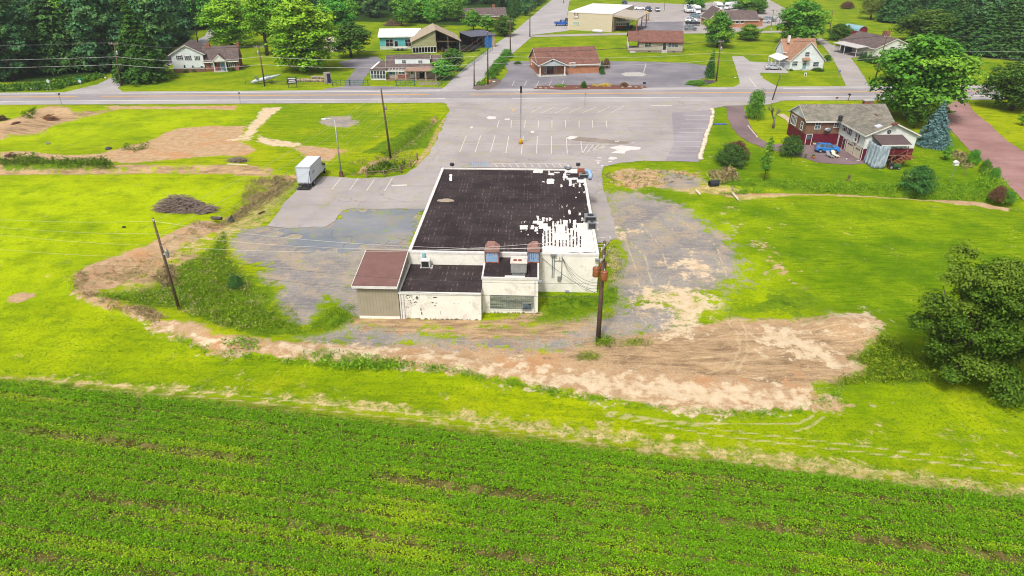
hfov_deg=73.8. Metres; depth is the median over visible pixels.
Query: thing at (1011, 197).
bush
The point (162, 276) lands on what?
dry weeds
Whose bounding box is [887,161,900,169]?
ride on mower
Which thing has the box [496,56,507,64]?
bush
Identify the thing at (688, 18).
parked suv
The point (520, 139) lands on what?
lamp pole
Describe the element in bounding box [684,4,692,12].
camper van
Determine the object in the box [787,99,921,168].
grey roofed house
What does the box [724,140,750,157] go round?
bush
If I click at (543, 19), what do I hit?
side road
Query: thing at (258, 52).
utility pole
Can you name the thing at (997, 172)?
bush
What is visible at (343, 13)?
leafy tree
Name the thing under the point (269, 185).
overhead wire
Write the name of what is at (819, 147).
parked suv
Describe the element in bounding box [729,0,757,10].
leafy tree
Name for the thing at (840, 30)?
leafy tree
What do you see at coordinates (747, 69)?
cottage drive
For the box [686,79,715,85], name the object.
mulch bed
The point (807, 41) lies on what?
overhead wire
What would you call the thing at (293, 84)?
wire fence
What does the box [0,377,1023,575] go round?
crop field
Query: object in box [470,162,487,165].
blue bay lines
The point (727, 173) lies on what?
dry weeds
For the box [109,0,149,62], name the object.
evergreen tree
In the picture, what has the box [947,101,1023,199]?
red lane
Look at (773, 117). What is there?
bare tree
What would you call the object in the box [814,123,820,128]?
window
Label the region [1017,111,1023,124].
sapling
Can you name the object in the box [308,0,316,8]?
wood tree
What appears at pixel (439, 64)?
leafy tree
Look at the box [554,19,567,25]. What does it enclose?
pickup truck
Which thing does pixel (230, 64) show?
window
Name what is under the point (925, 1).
wood tree
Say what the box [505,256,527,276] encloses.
rooftop unit
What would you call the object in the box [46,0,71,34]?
wood tree
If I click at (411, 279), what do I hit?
overhead wire
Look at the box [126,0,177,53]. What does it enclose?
wood tree
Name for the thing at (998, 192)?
bush
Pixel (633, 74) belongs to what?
concrete patch
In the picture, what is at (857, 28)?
red shed
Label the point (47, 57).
evergreen tree
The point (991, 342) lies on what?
maple tree
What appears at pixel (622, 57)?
roadside cable
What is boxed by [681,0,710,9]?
leafy tree
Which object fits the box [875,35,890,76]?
utility pole
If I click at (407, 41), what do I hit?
window
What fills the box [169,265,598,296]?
overhead wire
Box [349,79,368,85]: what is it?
field gate
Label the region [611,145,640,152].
puddle patch
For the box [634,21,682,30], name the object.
yard apron
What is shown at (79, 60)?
evergreen tree
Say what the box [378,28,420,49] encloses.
teal workshop
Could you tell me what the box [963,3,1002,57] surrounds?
evergreen tree
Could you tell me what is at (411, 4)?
wood tree
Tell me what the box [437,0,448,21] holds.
leafy tree
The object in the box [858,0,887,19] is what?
willow tree
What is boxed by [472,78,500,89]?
rock bed
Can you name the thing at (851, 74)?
bungalow drive
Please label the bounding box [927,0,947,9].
evergreen tree
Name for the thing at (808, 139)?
door
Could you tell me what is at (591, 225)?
condenser unit
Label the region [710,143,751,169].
bush
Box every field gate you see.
[331,79,349,85]
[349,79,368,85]
[395,79,414,85]
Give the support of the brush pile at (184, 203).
on the ground at (812, 262)
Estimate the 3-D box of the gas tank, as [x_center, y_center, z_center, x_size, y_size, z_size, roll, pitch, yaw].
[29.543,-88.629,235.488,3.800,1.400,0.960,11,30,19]
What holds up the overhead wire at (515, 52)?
hanging from the utility pole at (258, 52)
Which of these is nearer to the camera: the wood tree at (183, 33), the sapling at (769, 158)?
the sapling at (769, 158)
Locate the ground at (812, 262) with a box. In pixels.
[0,0,1023,575]
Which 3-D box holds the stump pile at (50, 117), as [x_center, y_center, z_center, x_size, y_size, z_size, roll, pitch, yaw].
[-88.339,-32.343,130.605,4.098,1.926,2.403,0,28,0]
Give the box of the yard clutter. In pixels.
[393,46,407,50]
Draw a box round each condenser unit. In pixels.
[420,258,432,267]
[579,173,588,178]
[583,213,598,223]
[586,221,597,229]
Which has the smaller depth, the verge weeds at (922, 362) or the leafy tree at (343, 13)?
the verge weeds at (922, 362)
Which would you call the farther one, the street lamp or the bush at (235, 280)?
the street lamp
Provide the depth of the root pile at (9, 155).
109.83 m
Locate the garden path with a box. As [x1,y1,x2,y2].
[778,114,789,122]
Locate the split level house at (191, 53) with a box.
[168,39,242,72]
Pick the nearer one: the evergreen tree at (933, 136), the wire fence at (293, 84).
the evergreen tree at (933, 136)
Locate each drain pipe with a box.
[211,215,234,221]
[708,180,718,186]
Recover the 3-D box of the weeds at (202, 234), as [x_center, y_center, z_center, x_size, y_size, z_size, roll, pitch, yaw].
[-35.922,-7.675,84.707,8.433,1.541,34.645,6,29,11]
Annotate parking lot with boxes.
[268,100,782,242]
[491,61,706,88]
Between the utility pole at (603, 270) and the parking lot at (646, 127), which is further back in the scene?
the parking lot at (646, 127)
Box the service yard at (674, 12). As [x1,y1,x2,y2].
[625,0,786,30]
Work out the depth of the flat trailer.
200.91 m
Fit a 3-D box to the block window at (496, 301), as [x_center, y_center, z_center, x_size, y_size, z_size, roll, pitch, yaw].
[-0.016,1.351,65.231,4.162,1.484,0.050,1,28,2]
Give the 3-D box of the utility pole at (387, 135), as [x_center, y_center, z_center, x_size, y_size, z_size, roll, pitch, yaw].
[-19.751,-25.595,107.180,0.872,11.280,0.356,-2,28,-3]
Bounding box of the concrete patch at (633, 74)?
[622,72,645,75]
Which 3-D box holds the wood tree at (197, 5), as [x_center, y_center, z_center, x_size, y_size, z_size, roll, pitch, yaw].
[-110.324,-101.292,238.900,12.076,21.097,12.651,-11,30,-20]
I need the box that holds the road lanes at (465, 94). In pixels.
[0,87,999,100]
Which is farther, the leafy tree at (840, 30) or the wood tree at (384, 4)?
the wood tree at (384, 4)
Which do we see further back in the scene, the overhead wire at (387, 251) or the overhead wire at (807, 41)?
the overhead wire at (807, 41)
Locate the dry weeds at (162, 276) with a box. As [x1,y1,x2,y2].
[67,175,287,323]
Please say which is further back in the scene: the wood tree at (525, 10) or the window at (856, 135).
the wood tree at (525, 10)
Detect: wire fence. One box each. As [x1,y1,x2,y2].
[245,81,327,84]
[438,46,492,84]
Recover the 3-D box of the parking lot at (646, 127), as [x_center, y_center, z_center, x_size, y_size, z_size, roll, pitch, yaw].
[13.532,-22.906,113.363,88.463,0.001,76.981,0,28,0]
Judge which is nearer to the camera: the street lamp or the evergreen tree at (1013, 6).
the street lamp
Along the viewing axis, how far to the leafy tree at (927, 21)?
209.86 m
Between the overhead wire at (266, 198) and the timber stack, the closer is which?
the overhead wire at (266, 198)
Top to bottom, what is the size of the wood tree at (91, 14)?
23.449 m
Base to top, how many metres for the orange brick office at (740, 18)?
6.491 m
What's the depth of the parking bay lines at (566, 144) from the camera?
116.18 m
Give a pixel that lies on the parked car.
(771, 66)
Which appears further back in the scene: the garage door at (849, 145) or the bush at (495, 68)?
the bush at (495, 68)
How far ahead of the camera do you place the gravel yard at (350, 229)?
83.28 m
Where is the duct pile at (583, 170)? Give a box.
[577,168,592,179]
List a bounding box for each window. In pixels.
[228,62,234,66]
[385,39,392,45]
[405,39,410,45]
[490,295,533,308]
[522,303,531,310]
[668,43,678,47]
[790,114,796,125]
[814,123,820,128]
[853,133,858,142]
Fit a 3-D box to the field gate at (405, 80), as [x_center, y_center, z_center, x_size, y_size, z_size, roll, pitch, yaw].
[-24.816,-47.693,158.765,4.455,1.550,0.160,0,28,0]
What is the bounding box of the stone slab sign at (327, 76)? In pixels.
[323,72,331,83]
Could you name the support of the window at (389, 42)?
in the teal workshop
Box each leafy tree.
[193,0,256,45]
[238,0,281,55]
[264,0,341,71]
[313,0,361,27]
[329,21,371,57]
[389,0,411,25]
[413,0,428,22]
[422,0,442,23]
[430,59,457,77]
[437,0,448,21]
[437,0,453,19]
[440,47,464,69]
[448,0,464,21]
[460,9,481,29]
[475,14,495,30]
[491,15,515,35]
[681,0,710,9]
[701,10,737,46]
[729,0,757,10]
[748,0,768,13]
[775,0,836,39]
[825,23,853,39]
[865,31,993,115]
[886,7,962,38]
[903,100,937,127]
[973,59,1023,110]
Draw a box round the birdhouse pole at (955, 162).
[950,160,959,181]
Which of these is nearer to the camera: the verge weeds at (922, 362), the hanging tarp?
the verge weeds at (922, 362)
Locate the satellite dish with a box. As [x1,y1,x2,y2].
[564,165,571,174]
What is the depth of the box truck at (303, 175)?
96.81 m
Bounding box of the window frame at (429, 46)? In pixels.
[412,46,435,52]
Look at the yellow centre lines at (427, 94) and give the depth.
150.48 m
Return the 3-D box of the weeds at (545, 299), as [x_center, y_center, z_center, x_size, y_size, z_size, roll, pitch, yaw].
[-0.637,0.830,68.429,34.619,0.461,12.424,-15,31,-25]
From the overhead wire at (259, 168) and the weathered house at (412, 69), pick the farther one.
the weathered house at (412, 69)
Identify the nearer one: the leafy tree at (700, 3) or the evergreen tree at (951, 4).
the evergreen tree at (951, 4)
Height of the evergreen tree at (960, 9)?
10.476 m
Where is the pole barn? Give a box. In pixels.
[410,23,460,52]
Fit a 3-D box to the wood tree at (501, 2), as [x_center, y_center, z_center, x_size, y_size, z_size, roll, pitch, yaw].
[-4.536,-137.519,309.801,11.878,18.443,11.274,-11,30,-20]
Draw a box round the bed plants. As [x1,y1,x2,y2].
[475,78,565,86]
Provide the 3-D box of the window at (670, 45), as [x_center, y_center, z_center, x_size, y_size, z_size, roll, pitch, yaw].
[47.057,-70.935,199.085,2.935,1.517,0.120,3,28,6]
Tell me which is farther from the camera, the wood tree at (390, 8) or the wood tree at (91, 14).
the wood tree at (390, 8)
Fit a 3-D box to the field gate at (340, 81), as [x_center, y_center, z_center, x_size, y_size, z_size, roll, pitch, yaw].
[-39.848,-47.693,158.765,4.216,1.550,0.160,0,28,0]
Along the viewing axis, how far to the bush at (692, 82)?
159.76 m
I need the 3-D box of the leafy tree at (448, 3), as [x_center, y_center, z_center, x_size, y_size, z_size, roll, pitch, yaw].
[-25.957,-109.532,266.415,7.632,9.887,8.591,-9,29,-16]
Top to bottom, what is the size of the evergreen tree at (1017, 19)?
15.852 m
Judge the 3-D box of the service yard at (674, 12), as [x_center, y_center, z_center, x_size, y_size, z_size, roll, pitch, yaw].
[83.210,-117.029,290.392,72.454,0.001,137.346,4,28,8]
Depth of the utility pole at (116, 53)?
155.96 m
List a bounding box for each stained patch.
[566,136,632,143]
[666,110,710,161]
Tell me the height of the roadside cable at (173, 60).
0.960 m
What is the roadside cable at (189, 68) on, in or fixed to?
attached to the utility pole at (258, 52)
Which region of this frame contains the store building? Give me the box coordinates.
[398,167,599,319]
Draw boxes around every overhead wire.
[155,221,600,248]
[159,91,379,218]
[163,234,600,249]
[163,252,578,283]
[169,113,383,254]
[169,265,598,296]
[171,122,382,264]
[171,237,603,251]
[172,107,380,239]
[203,101,377,210]
[266,40,718,52]
[268,40,719,52]
[274,40,722,52]
[723,35,889,41]
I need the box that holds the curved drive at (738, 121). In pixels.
[726,106,864,164]
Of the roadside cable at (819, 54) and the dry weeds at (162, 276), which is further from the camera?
the roadside cable at (819, 54)
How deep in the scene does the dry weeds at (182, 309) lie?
68.76 m
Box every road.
[442,0,570,88]
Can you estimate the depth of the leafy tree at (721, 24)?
204.99 m
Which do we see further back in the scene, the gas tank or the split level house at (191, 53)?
the gas tank
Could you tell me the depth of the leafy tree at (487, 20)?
236.65 m
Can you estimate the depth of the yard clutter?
202.68 m
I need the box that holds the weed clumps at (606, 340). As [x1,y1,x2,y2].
[576,332,653,361]
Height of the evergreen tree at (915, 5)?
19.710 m
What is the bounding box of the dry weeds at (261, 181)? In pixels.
[214,174,296,225]
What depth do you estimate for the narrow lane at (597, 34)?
233.17 m
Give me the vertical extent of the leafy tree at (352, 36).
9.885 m
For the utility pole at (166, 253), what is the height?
9.879 m
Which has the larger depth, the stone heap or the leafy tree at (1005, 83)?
the stone heap
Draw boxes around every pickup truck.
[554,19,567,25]
[645,6,651,11]
[685,19,699,25]
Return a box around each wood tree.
[0,0,30,80]
[0,0,38,75]
[16,0,39,48]
[21,0,38,19]
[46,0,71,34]
[60,0,126,71]
[91,27,116,66]
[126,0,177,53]
[146,1,183,53]
[168,0,194,45]
[178,0,197,24]
[183,0,209,29]
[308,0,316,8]
[355,0,363,12]
[357,0,381,15]
[362,0,381,17]
[379,0,388,9]
[388,0,394,14]
[405,0,415,22]
[412,0,421,20]
[453,0,468,18]
[494,0,507,5]
[520,0,531,15]
[530,0,537,9]
[921,0,930,9]
[963,0,1008,30]
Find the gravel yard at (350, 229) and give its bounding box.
[278,209,423,253]
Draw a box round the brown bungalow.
[832,31,908,57]
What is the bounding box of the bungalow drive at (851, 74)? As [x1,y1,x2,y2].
[816,38,868,85]
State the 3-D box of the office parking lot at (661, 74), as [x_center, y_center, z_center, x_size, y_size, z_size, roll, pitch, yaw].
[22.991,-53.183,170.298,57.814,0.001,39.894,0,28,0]
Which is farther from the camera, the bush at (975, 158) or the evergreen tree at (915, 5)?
the evergreen tree at (915, 5)
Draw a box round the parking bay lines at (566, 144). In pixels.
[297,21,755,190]
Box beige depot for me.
[568,3,633,31]
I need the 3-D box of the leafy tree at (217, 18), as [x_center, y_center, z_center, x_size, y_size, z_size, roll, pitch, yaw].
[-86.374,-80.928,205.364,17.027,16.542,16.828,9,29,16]
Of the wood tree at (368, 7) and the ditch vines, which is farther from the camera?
the wood tree at (368, 7)
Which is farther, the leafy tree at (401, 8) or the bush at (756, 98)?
the leafy tree at (401, 8)
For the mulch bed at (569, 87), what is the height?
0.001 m
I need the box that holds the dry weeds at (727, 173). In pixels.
[603,150,974,188]
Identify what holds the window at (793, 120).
in the grey roofed house at (855, 128)
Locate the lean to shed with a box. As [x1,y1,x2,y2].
[459,30,496,47]
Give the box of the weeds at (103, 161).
[0,107,405,174]
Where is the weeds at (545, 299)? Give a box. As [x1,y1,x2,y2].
[329,242,626,327]
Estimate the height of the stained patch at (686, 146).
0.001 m
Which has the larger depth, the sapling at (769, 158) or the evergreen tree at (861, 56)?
the evergreen tree at (861, 56)
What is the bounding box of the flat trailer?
[460,45,479,51]
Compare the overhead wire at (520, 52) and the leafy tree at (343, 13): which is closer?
the overhead wire at (520, 52)
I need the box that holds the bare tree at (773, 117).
[767,104,780,128]
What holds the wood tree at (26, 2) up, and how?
on the ground at (812, 262)
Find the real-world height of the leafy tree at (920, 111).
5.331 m
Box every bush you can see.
[227,275,244,290]
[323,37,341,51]
[484,69,496,78]
[489,65,498,74]
[491,62,501,72]
[494,59,504,68]
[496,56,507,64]
[499,52,510,61]
[501,49,512,57]
[603,58,610,67]
[684,80,706,85]
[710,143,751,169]
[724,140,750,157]
[737,23,762,39]
[744,88,765,120]
[776,134,806,157]
[812,67,824,71]
[823,55,831,61]
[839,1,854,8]
[868,55,878,63]
[896,164,941,198]
[967,149,982,165]
[977,158,992,173]
[987,184,1008,202]
[988,167,1001,179]
[998,188,1016,203]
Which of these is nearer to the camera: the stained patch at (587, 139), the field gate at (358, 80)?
the stained patch at (587, 139)
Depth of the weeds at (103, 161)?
105.77 m
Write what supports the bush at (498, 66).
on the ground at (812, 262)
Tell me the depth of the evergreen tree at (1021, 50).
187.39 m
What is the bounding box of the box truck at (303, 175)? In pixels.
[295,156,325,189]
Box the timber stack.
[383,19,403,25]
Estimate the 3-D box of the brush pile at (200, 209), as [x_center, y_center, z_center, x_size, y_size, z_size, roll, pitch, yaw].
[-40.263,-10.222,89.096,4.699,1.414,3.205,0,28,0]
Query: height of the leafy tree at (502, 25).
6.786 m
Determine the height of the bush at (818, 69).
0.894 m
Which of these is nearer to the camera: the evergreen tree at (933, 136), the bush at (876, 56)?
the evergreen tree at (933, 136)
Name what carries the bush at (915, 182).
on the ground at (812, 262)
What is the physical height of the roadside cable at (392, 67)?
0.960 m
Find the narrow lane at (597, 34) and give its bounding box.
[530,31,814,37]
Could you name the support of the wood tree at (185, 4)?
on the ground at (812, 262)
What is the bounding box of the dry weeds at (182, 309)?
[133,239,286,328]
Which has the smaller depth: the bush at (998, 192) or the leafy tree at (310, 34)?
the bush at (998, 192)
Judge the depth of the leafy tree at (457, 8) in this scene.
261.66 m
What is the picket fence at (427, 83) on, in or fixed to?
on the ground at (812, 262)
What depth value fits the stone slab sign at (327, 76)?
160.20 m
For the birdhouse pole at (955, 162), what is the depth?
96.38 m
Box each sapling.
[758,137,775,178]
[941,146,954,159]
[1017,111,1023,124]
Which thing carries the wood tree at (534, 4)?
on the ground at (812, 262)
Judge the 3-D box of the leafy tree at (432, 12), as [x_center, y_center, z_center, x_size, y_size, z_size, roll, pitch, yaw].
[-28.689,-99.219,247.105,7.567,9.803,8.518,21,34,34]
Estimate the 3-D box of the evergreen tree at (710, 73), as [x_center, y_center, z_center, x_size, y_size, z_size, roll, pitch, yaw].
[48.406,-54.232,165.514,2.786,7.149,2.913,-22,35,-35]
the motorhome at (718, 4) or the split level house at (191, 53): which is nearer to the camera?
the split level house at (191, 53)
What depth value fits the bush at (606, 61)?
177.40 m
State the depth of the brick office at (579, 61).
171.69 m
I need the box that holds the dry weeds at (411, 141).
[349,115,439,175]
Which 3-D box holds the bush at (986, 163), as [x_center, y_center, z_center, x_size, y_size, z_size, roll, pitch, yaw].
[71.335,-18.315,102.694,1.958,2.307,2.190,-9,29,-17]
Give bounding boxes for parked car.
[764,64,782,69]
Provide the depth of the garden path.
132.55 m
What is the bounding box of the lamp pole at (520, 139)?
[519,86,522,143]
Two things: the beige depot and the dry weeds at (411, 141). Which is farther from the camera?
the beige depot
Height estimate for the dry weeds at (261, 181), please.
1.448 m
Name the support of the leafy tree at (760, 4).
on the service yard at (674, 12)
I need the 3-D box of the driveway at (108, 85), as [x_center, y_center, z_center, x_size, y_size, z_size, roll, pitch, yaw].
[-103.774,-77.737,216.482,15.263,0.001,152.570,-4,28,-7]
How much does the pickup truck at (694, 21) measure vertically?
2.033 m
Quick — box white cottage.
[768,35,825,70]
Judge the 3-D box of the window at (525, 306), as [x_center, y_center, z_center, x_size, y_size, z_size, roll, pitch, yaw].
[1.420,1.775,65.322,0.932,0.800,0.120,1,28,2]
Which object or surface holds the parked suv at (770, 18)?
on the service yard at (674, 12)
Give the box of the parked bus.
[616,20,632,29]
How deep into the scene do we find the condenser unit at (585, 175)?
87.51 m
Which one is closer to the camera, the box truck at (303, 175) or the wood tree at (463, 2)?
the box truck at (303, 175)
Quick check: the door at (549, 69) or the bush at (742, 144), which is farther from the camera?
the door at (549, 69)
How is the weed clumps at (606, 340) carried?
on the ground at (812, 262)
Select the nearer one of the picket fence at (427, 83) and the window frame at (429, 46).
the picket fence at (427, 83)
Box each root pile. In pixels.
[4,152,17,157]
[225,156,251,163]
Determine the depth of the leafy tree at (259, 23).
189.01 m
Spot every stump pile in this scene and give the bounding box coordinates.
[0,114,9,120]
[41,114,61,120]
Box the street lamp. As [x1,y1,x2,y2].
[321,118,343,176]
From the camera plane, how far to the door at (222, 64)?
174.35 m
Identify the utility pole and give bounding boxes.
[111,42,121,85]
[152,218,180,309]
[257,45,264,85]
[380,88,391,158]
[487,31,488,84]
[592,236,610,341]
[716,41,721,80]
[772,74,780,99]
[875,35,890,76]
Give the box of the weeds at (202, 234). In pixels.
[94,181,296,282]
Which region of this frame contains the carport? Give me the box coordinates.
[613,9,647,31]
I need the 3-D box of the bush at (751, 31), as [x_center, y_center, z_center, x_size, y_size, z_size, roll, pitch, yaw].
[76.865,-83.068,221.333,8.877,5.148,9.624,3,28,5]
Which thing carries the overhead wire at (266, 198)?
attached to the utility pole at (166, 253)
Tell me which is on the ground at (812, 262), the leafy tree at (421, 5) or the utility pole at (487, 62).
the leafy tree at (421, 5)
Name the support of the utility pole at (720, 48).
on the mulch bed at (707, 81)
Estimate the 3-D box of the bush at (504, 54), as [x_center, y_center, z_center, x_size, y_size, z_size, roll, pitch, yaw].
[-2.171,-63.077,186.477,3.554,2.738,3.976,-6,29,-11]
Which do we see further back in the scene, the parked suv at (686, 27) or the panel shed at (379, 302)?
the parked suv at (686, 27)
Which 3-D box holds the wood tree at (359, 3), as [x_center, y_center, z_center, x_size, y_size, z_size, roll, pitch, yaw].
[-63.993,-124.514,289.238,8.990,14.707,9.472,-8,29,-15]
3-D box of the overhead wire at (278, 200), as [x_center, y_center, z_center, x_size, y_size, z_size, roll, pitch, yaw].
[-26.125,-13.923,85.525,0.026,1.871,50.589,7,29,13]
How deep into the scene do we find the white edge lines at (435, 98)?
147.86 m
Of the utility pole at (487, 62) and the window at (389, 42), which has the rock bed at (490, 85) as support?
the utility pole at (487, 62)
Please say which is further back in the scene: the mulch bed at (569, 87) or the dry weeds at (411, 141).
the mulch bed at (569, 87)
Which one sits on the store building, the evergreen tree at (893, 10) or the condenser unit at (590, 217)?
the condenser unit at (590, 217)
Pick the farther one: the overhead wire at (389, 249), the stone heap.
the stone heap
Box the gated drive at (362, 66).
[323,56,441,89]
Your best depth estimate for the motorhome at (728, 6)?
300.64 m
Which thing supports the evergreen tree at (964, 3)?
on the ground at (812, 262)
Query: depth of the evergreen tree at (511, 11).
275.46 m
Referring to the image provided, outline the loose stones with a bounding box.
[89,196,867,409]
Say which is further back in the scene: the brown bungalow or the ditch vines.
the brown bungalow
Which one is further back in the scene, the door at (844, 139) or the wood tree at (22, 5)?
the wood tree at (22, 5)
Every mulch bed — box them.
[534,85,647,89]
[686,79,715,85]
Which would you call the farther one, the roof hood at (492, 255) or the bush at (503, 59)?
the bush at (503, 59)
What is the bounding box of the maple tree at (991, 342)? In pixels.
[903,240,1023,417]
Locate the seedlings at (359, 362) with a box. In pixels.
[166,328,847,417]
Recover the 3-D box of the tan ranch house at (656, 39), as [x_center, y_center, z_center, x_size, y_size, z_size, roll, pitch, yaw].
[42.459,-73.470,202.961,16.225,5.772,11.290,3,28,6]
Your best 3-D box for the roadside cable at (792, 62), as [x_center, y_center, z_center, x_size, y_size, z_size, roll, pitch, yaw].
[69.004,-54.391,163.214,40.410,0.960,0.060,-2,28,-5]
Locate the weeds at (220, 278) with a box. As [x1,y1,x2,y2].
[98,230,353,334]
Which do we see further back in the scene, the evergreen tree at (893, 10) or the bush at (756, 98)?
the evergreen tree at (893, 10)
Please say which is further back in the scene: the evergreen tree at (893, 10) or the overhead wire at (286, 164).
the evergreen tree at (893, 10)
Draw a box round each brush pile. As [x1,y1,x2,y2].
[150,194,206,214]
[187,203,223,214]
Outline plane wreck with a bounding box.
[251,74,280,82]
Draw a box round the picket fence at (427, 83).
[418,82,439,84]
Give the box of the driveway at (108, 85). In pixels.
[67,29,214,91]
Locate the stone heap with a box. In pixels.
[297,78,323,80]
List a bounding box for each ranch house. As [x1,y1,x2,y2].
[461,4,506,20]
[626,30,683,52]
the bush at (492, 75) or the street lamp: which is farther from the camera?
the bush at (492, 75)
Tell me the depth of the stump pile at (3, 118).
130.23 m
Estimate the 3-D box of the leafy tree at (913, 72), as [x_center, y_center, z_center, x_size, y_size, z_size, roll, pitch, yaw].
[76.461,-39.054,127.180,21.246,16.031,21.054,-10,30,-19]
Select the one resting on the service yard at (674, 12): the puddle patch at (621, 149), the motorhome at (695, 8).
the motorhome at (695, 8)
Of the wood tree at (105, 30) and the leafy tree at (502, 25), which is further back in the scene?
the leafy tree at (502, 25)
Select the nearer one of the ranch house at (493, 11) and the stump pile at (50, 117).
the stump pile at (50, 117)
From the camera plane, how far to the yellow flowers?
158.45 m
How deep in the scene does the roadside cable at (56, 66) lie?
156.15 m
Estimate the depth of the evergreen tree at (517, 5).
284.99 m
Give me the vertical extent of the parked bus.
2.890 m
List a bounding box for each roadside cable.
[12,64,116,67]
[118,64,260,68]
[122,57,253,60]
[261,63,483,67]
[271,55,486,59]
[488,52,719,57]
[493,60,713,65]
[720,50,878,54]
[724,58,870,62]
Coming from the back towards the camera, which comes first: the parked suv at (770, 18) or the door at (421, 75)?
the parked suv at (770, 18)
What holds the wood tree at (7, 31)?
on the ground at (812, 262)
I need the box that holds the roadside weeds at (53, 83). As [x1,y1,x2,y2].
[0,72,106,91]
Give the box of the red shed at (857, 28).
[845,24,867,35]
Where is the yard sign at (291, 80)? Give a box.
[286,77,296,87]
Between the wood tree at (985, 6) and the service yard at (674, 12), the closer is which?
the wood tree at (985, 6)
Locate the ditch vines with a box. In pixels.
[706,166,1020,202]
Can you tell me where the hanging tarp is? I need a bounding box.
[863,140,906,168]
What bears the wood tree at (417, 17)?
on the ground at (812, 262)
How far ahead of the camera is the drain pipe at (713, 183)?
97.47 m
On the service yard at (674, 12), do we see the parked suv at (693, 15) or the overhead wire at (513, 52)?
the parked suv at (693, 15)
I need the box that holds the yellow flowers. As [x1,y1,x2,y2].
[591,82,610,86]
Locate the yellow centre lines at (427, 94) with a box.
[24,91,883,96]
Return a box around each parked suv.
[684,25,696,30]
[685,17,697,20]
[690,13,700,17]
[764,16,776,21]
[814,142,840,153]
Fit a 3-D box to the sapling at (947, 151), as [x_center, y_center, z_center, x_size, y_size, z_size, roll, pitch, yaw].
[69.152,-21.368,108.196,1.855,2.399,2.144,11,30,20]
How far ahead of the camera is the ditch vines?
97.08 m
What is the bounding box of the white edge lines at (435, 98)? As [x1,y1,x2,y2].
[101,88,984,100]
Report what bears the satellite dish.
on the store building
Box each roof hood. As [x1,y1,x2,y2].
[484,241,499,262]
[527,241,539,262]
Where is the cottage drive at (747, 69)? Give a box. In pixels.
[732,56,787,86]
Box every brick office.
[528,46,600,76]
[700,5,763,26]
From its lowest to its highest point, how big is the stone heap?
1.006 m
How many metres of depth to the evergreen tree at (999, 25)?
190.66 m
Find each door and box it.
[220,62,224,69]
[419,71,424,77]
[546,66,553,73]
[802,61,806,68]
[805,134,812,144]
[841,138,846,149]
[845,140,853,154]
[852,144,861,158]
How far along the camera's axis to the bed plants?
159.26 m
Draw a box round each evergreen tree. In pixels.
[24,0,83,74]
[57,5,116,71]
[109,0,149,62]
[111,0,176,84]
[111,48,155,83]
[506,0,517,16]
[514,0,522,13]
[705,49,715,78]
[857,51,864,60]
[866,52,872,62]
[873,0,912,21]
[907,0,924,13]
[915,100,952,150]
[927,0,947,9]
[940,5,964,24]
[940,7,970,45]
[942,0,961,14]
[948,10,985,53]
[952,0,971,13]
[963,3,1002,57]
[973,7,1012,57]
[985,1,1023,58]
[996,0,1023,19]
[1001,23,1023,60]
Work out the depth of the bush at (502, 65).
177.30 m
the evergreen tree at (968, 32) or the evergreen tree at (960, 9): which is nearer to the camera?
the evergreen tree at (968, 32)
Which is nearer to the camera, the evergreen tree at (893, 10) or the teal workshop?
the teal workshop
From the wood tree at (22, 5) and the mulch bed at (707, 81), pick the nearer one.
the mulch bed at (707, 81)
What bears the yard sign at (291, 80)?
on the ground at (812, 262)
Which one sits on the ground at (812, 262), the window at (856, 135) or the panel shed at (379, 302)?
the panel shed at (379, 302)
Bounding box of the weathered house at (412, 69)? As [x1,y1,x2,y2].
[370,54,441,80]
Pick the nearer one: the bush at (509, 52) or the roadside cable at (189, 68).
the roadside cable at (189, 68)
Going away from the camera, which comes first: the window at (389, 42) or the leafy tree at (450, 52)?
the leafy tree at (450, 52)
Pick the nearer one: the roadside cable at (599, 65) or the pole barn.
the roadside cable at (599, 65)
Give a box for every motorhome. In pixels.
[690,4,700,13]
[713,1,722,9]
[724,1,736,9]
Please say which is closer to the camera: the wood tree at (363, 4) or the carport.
the carport
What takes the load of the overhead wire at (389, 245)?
hanging from the utility pole at (166, 253)
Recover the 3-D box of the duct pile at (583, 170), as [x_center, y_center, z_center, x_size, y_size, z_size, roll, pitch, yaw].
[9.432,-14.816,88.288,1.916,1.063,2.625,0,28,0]
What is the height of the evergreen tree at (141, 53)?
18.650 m
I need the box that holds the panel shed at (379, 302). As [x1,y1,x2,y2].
[351,250,408,318]
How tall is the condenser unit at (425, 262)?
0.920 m
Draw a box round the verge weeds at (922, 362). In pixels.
[830,329,972,387]
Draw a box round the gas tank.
[592,29,602,32]
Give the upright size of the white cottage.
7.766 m
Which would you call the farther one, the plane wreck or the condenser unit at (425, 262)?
the plane wreck
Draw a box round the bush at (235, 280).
[227,275,244,290]
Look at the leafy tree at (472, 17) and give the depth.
238.11 m
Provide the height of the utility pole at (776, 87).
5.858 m
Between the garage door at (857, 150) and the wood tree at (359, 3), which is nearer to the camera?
the garage door at (857, 150)

